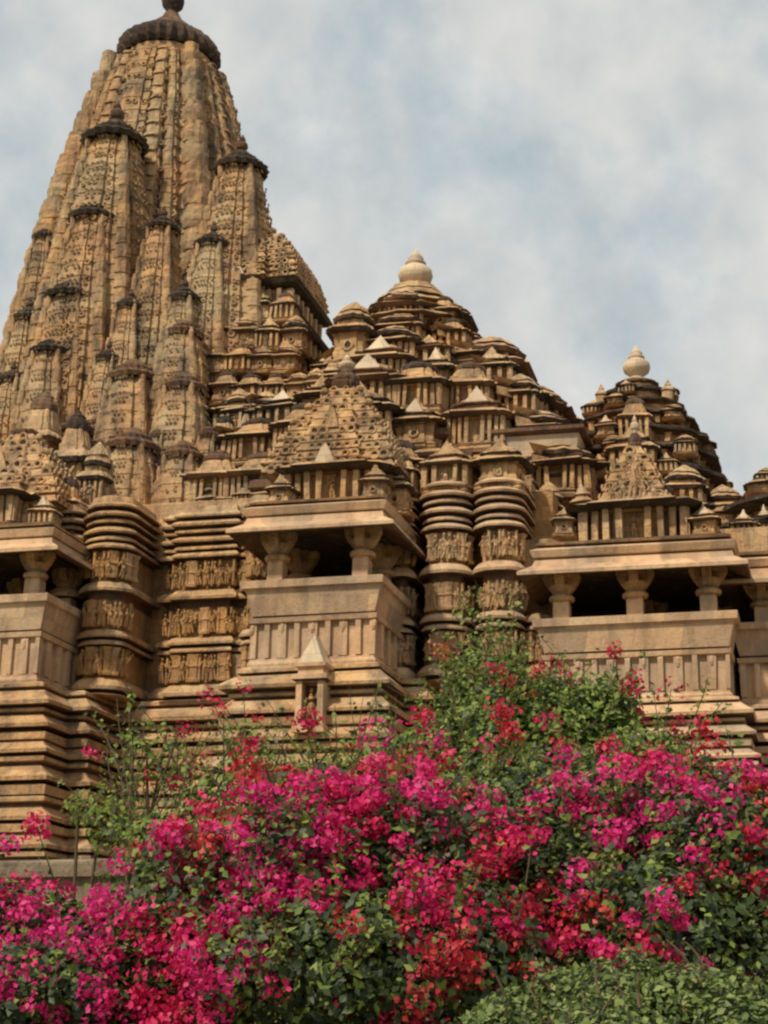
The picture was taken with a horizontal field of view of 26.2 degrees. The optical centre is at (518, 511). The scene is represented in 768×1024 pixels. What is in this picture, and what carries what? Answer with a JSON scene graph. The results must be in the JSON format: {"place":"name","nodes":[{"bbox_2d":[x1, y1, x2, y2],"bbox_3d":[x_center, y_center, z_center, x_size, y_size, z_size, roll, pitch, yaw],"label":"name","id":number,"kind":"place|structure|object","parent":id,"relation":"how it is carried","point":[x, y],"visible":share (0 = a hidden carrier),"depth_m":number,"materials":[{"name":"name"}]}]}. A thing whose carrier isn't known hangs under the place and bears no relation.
{"place":"outdoors","nodes":[
{"label":"outdoors","id":0,"kind":"place"},
{"bbox_2d":[0,0,767,493],"label":"sky","id":1,"kind":"structure","parent":0,"point":[587,180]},
{"label":"ground","id":2,"kind":"structure","parent":0,"visible":0},
{"bbox_2d":[0,810,194,1023],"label":"bougainvillea","id":3,"kind":"object","parent":2,"relation":"on","point":[32,959],"visible":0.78,"depth_m":8.03,"materials":[{"name":"pink plant"}]},
{"bbox_2d":[44,679,461,909],"bbox_3d":[-1.819,3.027,10.731,2.863,3.846,1.412,-1,-17,4],"label":"bougainvillea","id":4,"kind":"object","parent":2,"relation":"on","point":[188,769],"visible":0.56,"depth_m":11.18,"materials":[{"name":"green plant"}]},
{"bbox_2d":[41,706,557,1023],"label":"bougainvillea","id":5,"kind":"object","parent":2,"relation":"on","point":[323,908],"visible":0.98,"depth_m":8.12,"materials":[{"name":"pink plant"}]},
{"bbox_2d":[0,849,767,1023],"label":"platform","id":6,"kind":"structure","parent":2,"relation":"on","point":[62,869],"depth_m":26.88,"materials":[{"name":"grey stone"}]},
{"bbox_2d":[0,0,767,859],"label":"sandstone temple","id":7,"kind":"structure","parent":6,"relation":"on","point":[224,470],"depth_m":34.60,"materials":[{"name":"beige stone"}]},
{"bbox_2d":[337,581,732,1001],"bbox_3d":[0.074,2.667,11.071,2.858,4.729,1.802,-3,-18,10],"label":"bougainvillea","id":8,"kind":"object","parent":2,"relation":"on","point":[600,710],"visible":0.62,"depth_m":11.37,"materials":[{"name":"green plant"}]},
{"bbox_2d":[422,696,767,1023],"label":"bougainvillea","id":9,"kind":"object","parent":2,"relation":"on","point":[633,859],"visible":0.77,"depth_m":8.47,"materials":[{"name":"pink plant"}]},
{"bbox_2d":[458,924,767,1023],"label":"shrub","id":10,"kind":"object","parent":2,"relation":"on","point":[667,995],"visible":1,"depth_m":5.62,"materials":[{"name":"green plant"}]}
]}

